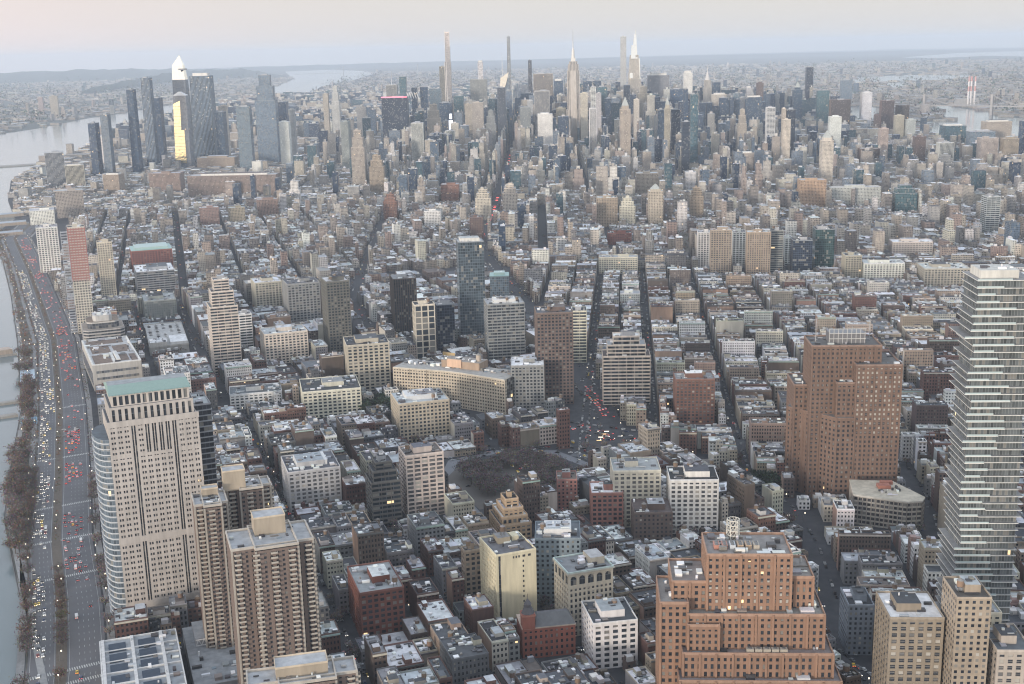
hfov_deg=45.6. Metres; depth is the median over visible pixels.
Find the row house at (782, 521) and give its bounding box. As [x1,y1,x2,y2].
[767,507,789,529]
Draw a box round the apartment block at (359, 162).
[351,128,367,185]
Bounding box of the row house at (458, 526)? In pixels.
[445,515,467,536]
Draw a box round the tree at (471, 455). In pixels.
[464,452,482,465]
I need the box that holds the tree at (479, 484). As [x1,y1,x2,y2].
[472,477,487,488]
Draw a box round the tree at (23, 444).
[15,436,31,448]
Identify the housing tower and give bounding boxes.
[191,483,234,649]
[220,463,274,529]
[225,506,321,683]
[246,650,360,683]
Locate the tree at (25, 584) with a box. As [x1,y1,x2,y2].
[18,577,37,588]
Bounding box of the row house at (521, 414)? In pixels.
[512,407,531,422]
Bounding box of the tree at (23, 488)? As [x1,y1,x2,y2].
[11,483,28,498]
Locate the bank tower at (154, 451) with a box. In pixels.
[92,373,218,619]
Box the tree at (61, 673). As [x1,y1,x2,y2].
[49,665,69,680]
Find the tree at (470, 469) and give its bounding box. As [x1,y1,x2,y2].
[459,465,479,475]
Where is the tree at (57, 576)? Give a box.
[51,572,67,582]
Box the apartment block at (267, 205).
[256,196,278,217]
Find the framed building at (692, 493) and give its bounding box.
[666,461,718,533]
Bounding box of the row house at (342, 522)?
[331,511,351,532]
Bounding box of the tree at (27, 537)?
[19,531,33,541]
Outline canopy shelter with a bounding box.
[20,369,34,384]
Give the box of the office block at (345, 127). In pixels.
[340,120,351,168]
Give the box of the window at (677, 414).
[677,414,712,422]
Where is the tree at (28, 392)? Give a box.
[20,391,37,397]
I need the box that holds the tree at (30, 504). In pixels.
[23,502,35,509]
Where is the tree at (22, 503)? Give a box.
[13,500,31,508]
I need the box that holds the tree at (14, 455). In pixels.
[11,451,25,460]
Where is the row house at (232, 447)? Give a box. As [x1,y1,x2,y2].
[224,438,239,453]
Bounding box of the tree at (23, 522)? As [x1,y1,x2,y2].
[8,516,28,530]
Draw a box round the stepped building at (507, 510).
[489,489,531,537]
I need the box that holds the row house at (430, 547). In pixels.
[420,535,443,576]
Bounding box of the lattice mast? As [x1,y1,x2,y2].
[726,516,739,539]
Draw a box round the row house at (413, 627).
[402,615,427,639]
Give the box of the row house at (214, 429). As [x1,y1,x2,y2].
[212,422,216,435]
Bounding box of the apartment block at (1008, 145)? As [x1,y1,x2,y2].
[999,136,1018,154]
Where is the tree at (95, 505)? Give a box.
[90,503,98,512]
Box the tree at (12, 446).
[3,441,17,449]
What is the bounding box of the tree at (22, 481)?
[17,477,30,489]
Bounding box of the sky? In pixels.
[0,0,1023,72]
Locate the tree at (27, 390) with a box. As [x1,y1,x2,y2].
[22,388,36,397]
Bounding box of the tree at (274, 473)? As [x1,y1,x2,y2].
[270,468,277,475]
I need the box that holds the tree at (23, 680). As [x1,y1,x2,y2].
[10,671,34,683]
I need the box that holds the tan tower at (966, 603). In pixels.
[940,575,991,683]
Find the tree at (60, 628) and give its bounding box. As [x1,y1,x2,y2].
[51,622,68,634]
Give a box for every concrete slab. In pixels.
[709,225,731,272]
[745,228,770,273]
[770,225,783,271]
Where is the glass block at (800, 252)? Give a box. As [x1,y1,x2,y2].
[789,235,812,270]
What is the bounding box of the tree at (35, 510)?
[26,505,36,514]
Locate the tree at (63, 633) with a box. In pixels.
[50,630,69,638]
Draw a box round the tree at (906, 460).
[902,457,910,463]
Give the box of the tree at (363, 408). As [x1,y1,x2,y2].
[359,404,368,411]
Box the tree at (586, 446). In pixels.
[581,441,589,447]
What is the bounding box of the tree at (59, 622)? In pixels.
[52,617,69,629]
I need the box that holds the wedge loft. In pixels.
[849,479,924,530]
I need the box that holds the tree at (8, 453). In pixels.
[4,449,21,457]
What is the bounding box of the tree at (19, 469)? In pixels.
[11,463,27,473]
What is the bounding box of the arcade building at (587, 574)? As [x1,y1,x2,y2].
[553,548,614,635]
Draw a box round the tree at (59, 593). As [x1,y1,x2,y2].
[52,587,68,596]
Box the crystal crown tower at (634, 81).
[628,30,640,97]
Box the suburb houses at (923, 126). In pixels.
[0,57,1023,133]
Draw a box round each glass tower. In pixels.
[126,88,143,171]
[140,77,159,165]
[154,96,167,161]
[172,56,194,156]
[173,92,194,168]
[236,105,254,171]
[255,74,280,161]
[386,74,397,96]
[399,76,406,95]
[411,87,417,121]
[420,86,428,111]
[433,298,455,349]
[454,94,464,122]
[456,236,484,335]
[478,60,482,78]
[497,86,506,135]
[506,89,512,144]
[521,92,532,99]
[528,59,531,92]
[583,80,600,92]
[597,86,606,117]
[605,97,611,133]
[623,84,629,108]
[657,108,663,139]
[671,108,679,153]
[681,120,689,174]
[683,88,687,120]
[689,93,697,161]
[712,81,720,93]
[718,97,728,115]
[792,82,802,119]
[840,79,851,99]
[891,183,917,211]
[935,264,1023,622]
[1018,120,1023,154]
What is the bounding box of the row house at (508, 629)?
[501,624,515,633]
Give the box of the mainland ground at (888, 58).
[0,47,1023,132]
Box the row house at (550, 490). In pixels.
[540,484,556,509]
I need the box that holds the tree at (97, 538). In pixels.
[89,533,101,544]
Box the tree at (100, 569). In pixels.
[97,564,105,573]
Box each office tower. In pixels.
[88,122,103,175]
[189,73,217,161]
[215,110,228,154]
[278,101,288,121]
[427,103,440,135]
[429,88,441,117]
[465,103,472,133]
[470,68,487,102]
[484,296,524,359]
[486,109,496,147]
[520,106,530,136]
[527,99,532,115]
[538,112,552,144]
[556,107,565,123]
[580,92,587,139]
[611,94,621,102]
[664,96,669,156]
[683,71,692,93]
[711,93,726,105]
[732,92,739,113]
[746,86,750,96]
[756,82,763,100]
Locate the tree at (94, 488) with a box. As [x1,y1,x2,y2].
[87,484,96,491]
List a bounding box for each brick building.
[129,242,172,270]
[347,560,404,636]
[461,539,480,594]
[631,498,672,541]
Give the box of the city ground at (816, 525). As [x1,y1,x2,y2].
[0,73,940,683]
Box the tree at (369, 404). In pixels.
[358,399,372,406]
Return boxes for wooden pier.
[0,347,16,356]
[0,399,19,405]
[0,413,17,418]
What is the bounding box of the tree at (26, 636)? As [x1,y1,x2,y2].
[16,630,34,649]
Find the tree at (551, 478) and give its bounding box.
[545,471,555,488]
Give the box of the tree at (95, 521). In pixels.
[87,516,100,528]
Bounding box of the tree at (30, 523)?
[19,518,34,528]
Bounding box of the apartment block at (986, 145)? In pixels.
[976,136,998,163]
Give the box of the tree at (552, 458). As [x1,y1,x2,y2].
[549,453,564,460]
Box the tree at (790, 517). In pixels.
[783,512,797,524]
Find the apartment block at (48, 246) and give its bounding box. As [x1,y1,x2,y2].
[36,223,61,272]
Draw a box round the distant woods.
[0,57,1023,125]
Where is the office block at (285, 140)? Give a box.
[279,120,292,163]
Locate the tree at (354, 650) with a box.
[344,642,359,654]
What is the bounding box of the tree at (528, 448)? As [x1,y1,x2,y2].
[519,444,536,452]
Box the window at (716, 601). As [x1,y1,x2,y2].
[709,600,787,609]
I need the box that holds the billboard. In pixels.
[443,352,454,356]
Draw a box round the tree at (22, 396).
[17,393,32,401]
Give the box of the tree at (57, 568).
[50,562,67,573]
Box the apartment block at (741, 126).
[737,108,746,145]
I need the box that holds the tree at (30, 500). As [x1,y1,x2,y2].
[24,497,37,504]
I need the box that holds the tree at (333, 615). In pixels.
[329,611,339,618]
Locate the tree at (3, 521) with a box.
[1,511,22,527]
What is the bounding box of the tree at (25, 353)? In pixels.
[18,348,33,358]
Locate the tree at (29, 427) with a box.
[22,422,34,434]
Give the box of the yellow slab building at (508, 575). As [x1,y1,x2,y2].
[479,524,536,618]
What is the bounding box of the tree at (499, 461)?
[486,455,506,464]
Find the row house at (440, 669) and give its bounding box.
[427,655,452,683]
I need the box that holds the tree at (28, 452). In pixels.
[19,448,34,458]
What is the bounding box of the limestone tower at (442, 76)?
[439,66,445,100]
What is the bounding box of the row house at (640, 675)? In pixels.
[625,666,654,683]
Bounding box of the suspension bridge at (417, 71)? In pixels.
[293,64,458,77]
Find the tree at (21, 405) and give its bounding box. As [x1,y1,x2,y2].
[14,399,32,408]
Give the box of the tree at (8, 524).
[2,515,25,528]
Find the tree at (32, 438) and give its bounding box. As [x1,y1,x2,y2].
[18,432,36,441]
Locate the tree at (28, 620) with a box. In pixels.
[17,612,36,630]
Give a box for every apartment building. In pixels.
[206,274,241,373]
[238,309,253,346]
[572,304,586,362]
[602,329,650,404]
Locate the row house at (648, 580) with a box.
[630,567,655,587]
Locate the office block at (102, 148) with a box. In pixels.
[100,134,103,162]
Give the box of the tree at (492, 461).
[486,455,499,465]
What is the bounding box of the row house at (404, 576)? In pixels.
[396,569,411,603]
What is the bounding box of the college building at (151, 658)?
[99,628,186,683]
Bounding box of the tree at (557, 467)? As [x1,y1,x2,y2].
[551,462,567,470]
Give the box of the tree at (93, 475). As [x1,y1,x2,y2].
[85,471,95,479]
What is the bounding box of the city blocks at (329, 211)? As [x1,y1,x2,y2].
[7,77,1023,683]
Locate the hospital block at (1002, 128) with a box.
[981,119,1011,139]
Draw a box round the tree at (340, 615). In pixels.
[333,611,345,621]
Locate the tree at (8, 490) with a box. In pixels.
[3,484,22,494]
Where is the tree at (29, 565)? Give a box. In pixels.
[17,562,34,577]
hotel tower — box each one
[648,184,662,223]
[742,151,753,170]
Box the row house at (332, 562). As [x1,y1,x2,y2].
[322,550,343,588]
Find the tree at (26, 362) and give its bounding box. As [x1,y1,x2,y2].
[21,360,32,368]
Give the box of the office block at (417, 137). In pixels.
[411,121,424,161]
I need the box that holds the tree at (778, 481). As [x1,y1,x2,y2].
[769,474,781,484]
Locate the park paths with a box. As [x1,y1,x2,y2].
[0,225,114,683]
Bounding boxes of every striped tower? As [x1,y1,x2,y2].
[591,85,595,107]
[765,106,775,140]
[980,193,1000,232]
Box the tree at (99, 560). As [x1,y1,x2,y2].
[92,555,104,563]
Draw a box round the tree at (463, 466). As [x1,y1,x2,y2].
[453,458,472,477]
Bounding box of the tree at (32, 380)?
[27,377,38,384]
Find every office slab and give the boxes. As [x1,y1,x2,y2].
[381,92,418,142]
[533,73,552,95]
[534,90,549,129]
[554,79,562,95]
[647,73,668,97]
[670,88,684,107]
[745,95,761,122]
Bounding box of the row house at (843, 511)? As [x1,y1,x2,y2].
[832,499,854,525]
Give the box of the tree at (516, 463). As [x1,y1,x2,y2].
[509,459,521,469]
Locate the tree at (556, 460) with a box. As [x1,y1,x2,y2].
[552,457,570,466]
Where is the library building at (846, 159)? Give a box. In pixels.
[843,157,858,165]
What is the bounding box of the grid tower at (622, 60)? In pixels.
[620,36,625,85]
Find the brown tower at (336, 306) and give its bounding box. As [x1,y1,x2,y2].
[320,273,351,351]
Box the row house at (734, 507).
[726,495,741,519]
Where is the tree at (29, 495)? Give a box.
[23,489,37,497]
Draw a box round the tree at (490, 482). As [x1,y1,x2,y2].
[483,478,504,494]
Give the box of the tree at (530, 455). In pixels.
[524,449,544,460]
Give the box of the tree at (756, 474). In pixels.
[749,469,761,477]
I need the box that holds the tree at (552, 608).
[543,604,554,609]
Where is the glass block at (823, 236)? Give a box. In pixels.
[812,224,834,266]
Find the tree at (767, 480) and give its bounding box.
[760,473,775,483]
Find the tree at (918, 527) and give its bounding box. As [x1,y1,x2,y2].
[915,523,925,530]
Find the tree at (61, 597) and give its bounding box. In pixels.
[52,594,69,603]
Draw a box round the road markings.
[5,238,101,683]
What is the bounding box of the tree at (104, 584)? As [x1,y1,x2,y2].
[95,577,107,591]
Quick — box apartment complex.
[187,171,279,196]
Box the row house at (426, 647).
[412,637,437,666]
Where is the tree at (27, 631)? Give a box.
[16,629,34,639]
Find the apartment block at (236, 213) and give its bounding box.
[228,205,245,221]
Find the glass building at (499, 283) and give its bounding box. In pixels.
[489,270,508,297]
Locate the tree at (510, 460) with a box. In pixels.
[504,456,518,464]
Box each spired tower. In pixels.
[566,45,579,146]
[703,67,711,102]
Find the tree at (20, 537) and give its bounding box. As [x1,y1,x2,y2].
[6,533,31,548]
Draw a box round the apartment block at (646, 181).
[635,171,657,194]
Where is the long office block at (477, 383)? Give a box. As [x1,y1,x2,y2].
[393,353,514,413]
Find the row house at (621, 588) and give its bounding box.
[613,575,632,597]
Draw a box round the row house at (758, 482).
[746,474,765,494]
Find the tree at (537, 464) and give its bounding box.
[532,459,547,470]
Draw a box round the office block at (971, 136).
[965,130,995,144]
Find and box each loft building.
[55,187,84,217]
[92,295,108,307]
[98,305,116,313]
[108,294,131,311]
[113,603,148,637]
[147,604,170,623]
[158,352,173,374]
[163,365,191,392]
[183,353,208,365]
[188,291,202,321]
[188,362,212,374]
[190,373,217,400]
[203,382,217,409]
[211,406,228,421]
[214,445,226,456]
[215,417,234,435]
[215,455,221,472]
[218,430,245,445]
[219,451,247,467]
[224,359,251,392]
[227,410,242,424]
[228,372,259,396]
[229,382,281,409]
[244,448,261,464]
[247,463,266,475]
[250,275,282,306]
[250,353,266,367]
[252,365,277,376]
[257,416,280,441]
[259,324,308,362]
[259,374,286,383]
[262,407,287,419]
[264,312,290,326]
[267,432,295,467]
[271,423,290,433]
[274,502,286,519]
[277,441,293,484]
[278,378,298,399]
[282,274,321,321]
[285,403,305,420]
[290,420,314,445]
[293,444,318,453]
[299,374,361,417]
[306,514,335,534]
[310,339,327,359]
[313,318,323,339]
[314,440,343,454]
[319,351,344,375]
[320,425,336,441]
[320,500,353,516]
[320,619,340,655]
[330,530,352,557]
[336,415,356,445]
[341,459,360,477]
[341,475,366,508]
[344,428,363,457]
[345,508,370,523]
[351,312,361,335]
[351,442,378,467]
[352,413,374,431]
[352,517,384,563]
[358,327,377,333]
[361,428,383,442]
[364,634,386,683]
[366,404,391,424]
[370,411,389,429]
[374,437,399,452]
[379,321,394,337]
[384,530,413,567]
[384,640,424,671]
[387,334,407,352]
[390,353,415,369]
[393,565,405,571]
[399,666,439,683]
[406,555,425,579]
[407,510,444,557]
[408,577,438,615]
[417,598,453,636]
[424,207,441,224]
[430,616,468,655]
[432,441,454,457]
[439,633,488,683]
[444,491,474,517]
[446,569,464,611]
[447,435,475,456]
[450,417,472,440]
[455,348,482,358]
[460,509,488,530]
[464,592,493,635]
[464,674,500,683]
[468,528,496,543]
[469,334,484,346]
[475,187,491,219]
[485,411,505,438]
[494,659,528,683]
[498,420,516,446]
[502,182,517,210]
[514,669,550,683]
[517,421,539,447]
[517,471,539,523]
[532,417,556,445]
[535,506,562,520]
[541,656,580,671]
[544,666,590,683]
[548,283,570,300]
[548,511,582,525]
[556,407,569,449]
[569,297,591,304]
[569,495,589,514]
[570,292,591,297]
[580,525,605,554]
[582,467,609,477]
[593,525,614,553]
[598,324,619,338]
[600,301,614,313]
[602,524,632,541]
[604,552,631,578]
[614,538,644,565]
[618,439,650,456]
[620,288,639,304]
[622,278,638,288]
[623,310,640,318]
[624,306,639,312]
[626,398,645,402]
[629,587,655,619]
[635,544,668,580]
[638,419,660,455]
[639,617,655,637]
[648,277,667,285]
[648,283,668,289]
[649,290,668,295]
[651,302,672,322]
[652,323,676,330]
[653,332,671,337]
[653,338,678,358]
[654,337,676,346]
[655,345,681,356]
[655,356,681,378]
[656,359,684,371]
[656,367,677,391]
[657,377,672,398]
[657,536,688,550]
[660,441,683,456]
[662,451,679,465]
[670,420,678,445]
[675,298,698,312]
[675,313,699,323]
[676,287,694,298]
[677,318,701,338]
[679,319,704,346]
[679,421,695,429]
[679,425,696,453]
[680,332,706,346]
[683,351,711,359]
[684,352,712,369]
[685,339,709,352]
[694,357,715,369]
[695,459,720,481]
[697,426,731,448]
[701,432,732,453]
[702,286,727,304]
[703,290,727,297]
[704,294,730,311]
[706,298,732,316]
[706,302,733,318]
[708,436,734,451]
[709,306,736,318]
[714,313,736,338]
[715,317,743,348]
[716,329,739,351]
[720,517,757,531]
[721,335,754,368]
[722,353,755,371]
[724,356,757,378]
[726,273,751,285]
[727,284,752,296]
[727,470,754,517]
[728,364,758,391]
[730,286,754,296]
[732,294,758,301]
[732,376,767,405]
[734,297,760,309]
[734,384,771,411]
[735,297,761,309]
[735,392,763,414]
[736,303,762,310]
[736,398,774,421]
[738,403,772,428]
[741,409,779,434]
[743,309,772,336]
[744,320,772,338]
[746,504,775,530]
[748,417,785,460]
[750,440,784,467]
[751,526,772,531]
[752,443,784,468]
[754,447,775,468]
[755,328,782,356]
[756,458,775,472]
[760,352,787,358]
[761,342,784,355]
[762,345,785,355]
[762,483,783,514]
[764,349,787,355]
[765,370,798,379]
[766,368,800,377]
[767,354,798,369]
[767,379,783,385]
[769,378,786,400]
[770,288,792,309]
[773,381,786,406]
[773,529,802,548]
[777,391,786,411]
[779,313,804,328]
[784,276,804,288]
[788,542,800,554]
[795,296,815,304]
[809,279,831,294]
[815,313,835,332]
[817,289,838,305]
[820,325,835,333]
[824,521,872,538]
[832,311,856,316]
[836,530,890,570]
[839,663,860,683]
[840,550,885,584]
[841,249,861,277]
[845,320,872,331]
[852,291,876,310]
[852,547,891,552]
[856,306,877,314]
[856,577,909,591]
[857,551,902,576]
[861,257,904,279]
[862,566,905,578]
[866,280,888,292]
[869,582,921,600]
[876,330,901,336]
[881,300,904,316]
[883,340,910,352]
[887,309,916,320]
[888,238,932,256]
[899,310,933,335]
[900,293,929,304]
[900,432,918,461]
[901,324,932,339]
[901,396,922,404]
[902,348,933,381]
[902,384,923,397]
[905,331,938,339]
[906,365,934,368]
[906,366,933,384]
[908,331,940,340]
[910,398,947,431]
[912,293,935,304]
[914,438,926,470]
[915,423,949,432]
[916,262,969,286]
[917,535,941,588]
[918,304,946,312]
[919,367,954,399]
[927,333,959,350]
[933,348,958,365]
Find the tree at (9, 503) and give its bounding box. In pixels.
[3,500,19,508]
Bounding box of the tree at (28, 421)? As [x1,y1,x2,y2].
[18,418,38,427]
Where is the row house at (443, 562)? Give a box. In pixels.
[433,550,457,597]
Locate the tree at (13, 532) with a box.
[4,525,23,536]
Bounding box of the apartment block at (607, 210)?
[596,194,617,226]
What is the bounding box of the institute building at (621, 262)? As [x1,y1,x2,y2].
[599,253,637,273]
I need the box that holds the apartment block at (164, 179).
[148,171,184,190]
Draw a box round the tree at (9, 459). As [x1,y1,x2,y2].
[4,455,19,464]
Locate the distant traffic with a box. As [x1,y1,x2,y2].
[19,155,939,683]
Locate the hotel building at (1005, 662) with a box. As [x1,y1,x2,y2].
[986,623,1023,683]
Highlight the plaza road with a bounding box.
[444,450,587,512]
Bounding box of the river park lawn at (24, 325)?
[0,240,39,682]
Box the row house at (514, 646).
[505,632,519,660]
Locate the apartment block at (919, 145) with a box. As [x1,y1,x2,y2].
[912,135,925,160]
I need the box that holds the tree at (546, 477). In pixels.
[537,470,555,483]
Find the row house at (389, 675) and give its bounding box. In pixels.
[376,665,404,683]
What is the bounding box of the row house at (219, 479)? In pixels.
[216,470,221,488]
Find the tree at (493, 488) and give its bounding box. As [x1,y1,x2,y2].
[488,483,502,495]
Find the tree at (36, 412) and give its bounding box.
[22,407,39,419]
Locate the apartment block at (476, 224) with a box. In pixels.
[469,213,483,238]
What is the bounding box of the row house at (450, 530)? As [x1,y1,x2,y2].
[444,523,455,537]
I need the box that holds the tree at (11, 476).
[3,471,24,482]
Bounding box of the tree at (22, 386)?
[18,382,34,390]
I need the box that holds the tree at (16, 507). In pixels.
[10,504,25,512]
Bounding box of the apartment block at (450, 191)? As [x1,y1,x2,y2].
[441,182,459,200]
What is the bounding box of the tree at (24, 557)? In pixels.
[16,550,33,563]
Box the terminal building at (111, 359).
[81,335,142,390]
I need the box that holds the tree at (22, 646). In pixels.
[15,636,37,655]
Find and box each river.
[0,70,372,683]
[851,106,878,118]
[853,74,969,82]
[887,83,903,86]
[902,51,1023,57]
[927,106,1023,135]
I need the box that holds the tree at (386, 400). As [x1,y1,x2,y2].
[381,396,390,407]
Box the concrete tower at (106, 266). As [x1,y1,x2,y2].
[96,237,116,295]
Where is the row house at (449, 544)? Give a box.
[437,535,460,557]
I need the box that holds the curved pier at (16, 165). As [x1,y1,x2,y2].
[0,163,35,167]
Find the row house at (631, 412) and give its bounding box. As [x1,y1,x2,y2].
[626,401,635,425]
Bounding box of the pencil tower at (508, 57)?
[507,36,510,89]
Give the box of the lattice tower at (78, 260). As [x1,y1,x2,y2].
[60,222,92,333]
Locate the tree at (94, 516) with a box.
[86,511,100,520]
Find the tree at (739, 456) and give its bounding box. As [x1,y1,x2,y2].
[737,453,744,459]
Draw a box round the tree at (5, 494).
[1,489,15,498]
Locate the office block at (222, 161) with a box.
[197,155,238,167]
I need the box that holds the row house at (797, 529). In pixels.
[788,524,803,539]
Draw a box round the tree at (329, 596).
[326,592,333,601]
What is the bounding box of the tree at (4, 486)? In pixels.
[0,478,19,492]
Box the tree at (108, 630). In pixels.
[102,625,114,635]
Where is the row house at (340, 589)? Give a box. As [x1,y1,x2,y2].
[332,574,349,612]
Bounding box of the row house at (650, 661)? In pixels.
[645,651,655,675]
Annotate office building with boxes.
[343,333,390,392]
[390,387,450,442]
[511,355,544,410]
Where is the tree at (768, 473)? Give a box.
[761,470,777,482]
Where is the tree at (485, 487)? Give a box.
[478,479,497,491]
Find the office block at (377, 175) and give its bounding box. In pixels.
[369,154,385,194]
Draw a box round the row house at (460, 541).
[453,536,474,548]
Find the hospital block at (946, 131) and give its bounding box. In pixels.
[939,123,966,142]
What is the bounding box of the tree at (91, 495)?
[85,489,97,501]
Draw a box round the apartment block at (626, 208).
[619,195,634,223]
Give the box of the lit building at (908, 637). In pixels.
[871,591,944,683]
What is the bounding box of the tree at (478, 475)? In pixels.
[469,471,492,483]
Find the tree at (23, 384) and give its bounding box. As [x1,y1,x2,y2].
[17,379,36,386]
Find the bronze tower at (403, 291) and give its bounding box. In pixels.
[389,272,416,333]
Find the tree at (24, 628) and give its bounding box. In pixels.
[11,621,33,634]
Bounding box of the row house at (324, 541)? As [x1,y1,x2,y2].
[313,530,334,573]
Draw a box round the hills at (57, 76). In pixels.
[0,68,228,82]
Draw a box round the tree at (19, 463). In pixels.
[9,459,31,467]
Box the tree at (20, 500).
[4,495,22,503]
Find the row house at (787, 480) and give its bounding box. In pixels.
[781,466,794,497]
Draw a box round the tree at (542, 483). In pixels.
[537,473,555,484]
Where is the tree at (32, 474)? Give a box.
[27,470,37,476]
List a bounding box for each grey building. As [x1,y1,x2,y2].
[281,450,341,512]
[535,519,580,603]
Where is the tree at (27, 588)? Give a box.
[18,584,34,595]
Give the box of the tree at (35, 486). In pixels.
[25,482,41,492]
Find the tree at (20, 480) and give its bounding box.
[11,476,29,483]
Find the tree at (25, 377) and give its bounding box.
[21,374,34,381]
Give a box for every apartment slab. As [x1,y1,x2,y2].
[697,228,709,266]
[731,228,745,267]
[783,233,791,265]
[829,98,850,124]
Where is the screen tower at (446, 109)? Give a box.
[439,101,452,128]
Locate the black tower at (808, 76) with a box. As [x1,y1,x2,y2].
[805,66,813,99]
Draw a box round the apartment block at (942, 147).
[936,141,953,161]
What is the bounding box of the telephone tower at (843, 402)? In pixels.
[785,319,902,499]
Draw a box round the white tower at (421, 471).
[398,439,444,516]
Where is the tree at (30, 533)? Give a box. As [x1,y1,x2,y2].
[21,529,35,539]
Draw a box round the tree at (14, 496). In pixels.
[3,493,17,504]
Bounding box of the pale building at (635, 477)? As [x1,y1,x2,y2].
[610,452,660,526]
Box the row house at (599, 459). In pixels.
[593,452,606,467]
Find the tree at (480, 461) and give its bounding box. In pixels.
[470,456,485,466]
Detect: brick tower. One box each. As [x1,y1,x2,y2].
[365,452,402,525]
[534,304,573,403]
[655,532,842,683]
[673,369,714,423]
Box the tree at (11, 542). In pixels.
[1,534,29,553]
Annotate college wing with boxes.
[182,620,237,683]
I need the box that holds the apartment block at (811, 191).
[797,177,826,206]
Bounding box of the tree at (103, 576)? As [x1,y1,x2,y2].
[94,571,106,581]
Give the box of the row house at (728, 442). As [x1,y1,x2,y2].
[723,437,735,447]
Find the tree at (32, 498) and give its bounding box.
[24,495,37,501]
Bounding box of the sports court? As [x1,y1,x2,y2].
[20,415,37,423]
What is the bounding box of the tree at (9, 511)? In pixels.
[6,506,25,516]
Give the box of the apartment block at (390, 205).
[383,191,397,219]
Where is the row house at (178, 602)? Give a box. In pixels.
[169,591,188,631]
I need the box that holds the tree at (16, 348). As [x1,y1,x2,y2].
[13,345,26,355]
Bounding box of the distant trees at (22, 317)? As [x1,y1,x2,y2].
[0,191,937,644]
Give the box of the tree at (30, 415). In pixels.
[21,410,37,418]
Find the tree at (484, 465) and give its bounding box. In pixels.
[476,460,501,469]
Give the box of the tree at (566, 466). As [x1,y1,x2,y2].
[559,462,572,469]
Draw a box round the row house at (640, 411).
[636,401,645,427]
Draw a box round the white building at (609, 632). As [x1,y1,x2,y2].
[581,593,637,668]
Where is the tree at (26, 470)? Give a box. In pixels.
[15,463,33,476]
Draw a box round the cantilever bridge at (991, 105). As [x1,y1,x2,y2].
[851,93,1023,114]
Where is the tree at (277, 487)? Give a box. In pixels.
[273,483,282,493]
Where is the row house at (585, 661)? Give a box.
[571,652,598,670]
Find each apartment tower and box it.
[25,103,29,114]
[38,97,44,114]
[49,95,59,117]
[100,113,115,172]
[218,105,230,155]
[288,108,297,155]
[323,93,330,133]
[331,85,340,136]
[445,129,454,142]
[472,101,483,140]
[589,107,596,156]
[596,92,600,133]
[633,98,638,140]
[685,170,695,188]
[689,185,703,217]
[727,158,728,178]
[780,107,785,146]
[781,118,790,158]
[786,108,795,150]
[828,115,841,146]
[857,147,879,162]
[873,113,879,127]
[878,127,888,155]
[879,99,893,128]
[893,114,903,138]
[895,104,909,118]
[903,118,915,136]
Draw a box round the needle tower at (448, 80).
[444,32,451,101]
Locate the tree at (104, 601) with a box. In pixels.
[97,595,108,606]
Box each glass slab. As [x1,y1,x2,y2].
[815,89,828,122]
[861,91,871,125]
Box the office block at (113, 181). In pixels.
[102,172,125,193]
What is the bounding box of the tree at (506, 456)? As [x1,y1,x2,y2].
[493,451,513,466]
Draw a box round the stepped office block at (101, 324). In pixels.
[81,310,124,339]
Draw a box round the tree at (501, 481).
[492,473,509,491]
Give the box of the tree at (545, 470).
[535,465,549,473]
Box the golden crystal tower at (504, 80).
[500,67,509,89]
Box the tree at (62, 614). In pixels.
[49,607,69,619]
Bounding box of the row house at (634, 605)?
[623,596,639,632]
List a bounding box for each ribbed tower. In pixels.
[44,150,65,186]
[65,163,85,186]
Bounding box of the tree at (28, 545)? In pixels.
[17,540,34,552]
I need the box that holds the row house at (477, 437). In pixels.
[471,426,483,450]
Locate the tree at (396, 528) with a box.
[391,523,405,532]
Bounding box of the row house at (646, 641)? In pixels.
[638,631,655,665]
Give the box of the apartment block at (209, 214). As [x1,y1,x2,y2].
[199,205,219,224]
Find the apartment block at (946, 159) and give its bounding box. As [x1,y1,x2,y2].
[935,153,954,175]
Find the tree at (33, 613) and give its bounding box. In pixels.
[16,610,40,622]
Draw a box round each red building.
[556,469,576,508]
[589,480,622,526]
[607,229,631,244]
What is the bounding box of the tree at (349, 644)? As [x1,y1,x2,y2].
[345,639,354,647]
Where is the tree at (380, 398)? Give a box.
[373,397,385,404]
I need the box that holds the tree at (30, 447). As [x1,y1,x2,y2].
[19,445,33,454]
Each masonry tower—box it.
[620,97,630,156]
[638,86,648,119]
[818,130,833,183]
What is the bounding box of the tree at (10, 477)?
[2,472,19,481]
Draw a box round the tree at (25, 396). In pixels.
[21,394,33,401]
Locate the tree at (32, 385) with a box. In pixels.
[25,380,36,389]
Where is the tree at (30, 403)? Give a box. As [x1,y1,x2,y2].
[23,398,38,407]
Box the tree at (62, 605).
[52,599,67,611]
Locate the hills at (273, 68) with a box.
[232,50,974,70]
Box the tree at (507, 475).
[492,469,513,478]
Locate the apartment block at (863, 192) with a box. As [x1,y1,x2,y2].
[828,184,880,204]
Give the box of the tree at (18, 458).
[12,456,27,464]
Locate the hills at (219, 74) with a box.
[79,68,283,94]
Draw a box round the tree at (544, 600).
[537,592,551,606]
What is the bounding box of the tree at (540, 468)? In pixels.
[534,464,549,471]
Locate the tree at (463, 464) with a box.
[456,458,475,469]
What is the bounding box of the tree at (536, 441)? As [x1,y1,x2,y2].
[532,439,541,447]
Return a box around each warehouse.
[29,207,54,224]
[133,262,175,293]
[142,292,176,318]
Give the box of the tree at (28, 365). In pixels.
[21,363,31,369]
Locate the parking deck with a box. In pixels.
[144,321,189,355]
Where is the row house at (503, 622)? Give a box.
[497,619,511,627]
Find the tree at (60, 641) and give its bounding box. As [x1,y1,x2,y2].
[52,634,68,647]
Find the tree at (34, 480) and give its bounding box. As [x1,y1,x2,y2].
[27,477,38,484]
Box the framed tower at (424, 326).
[412,296,435,358]

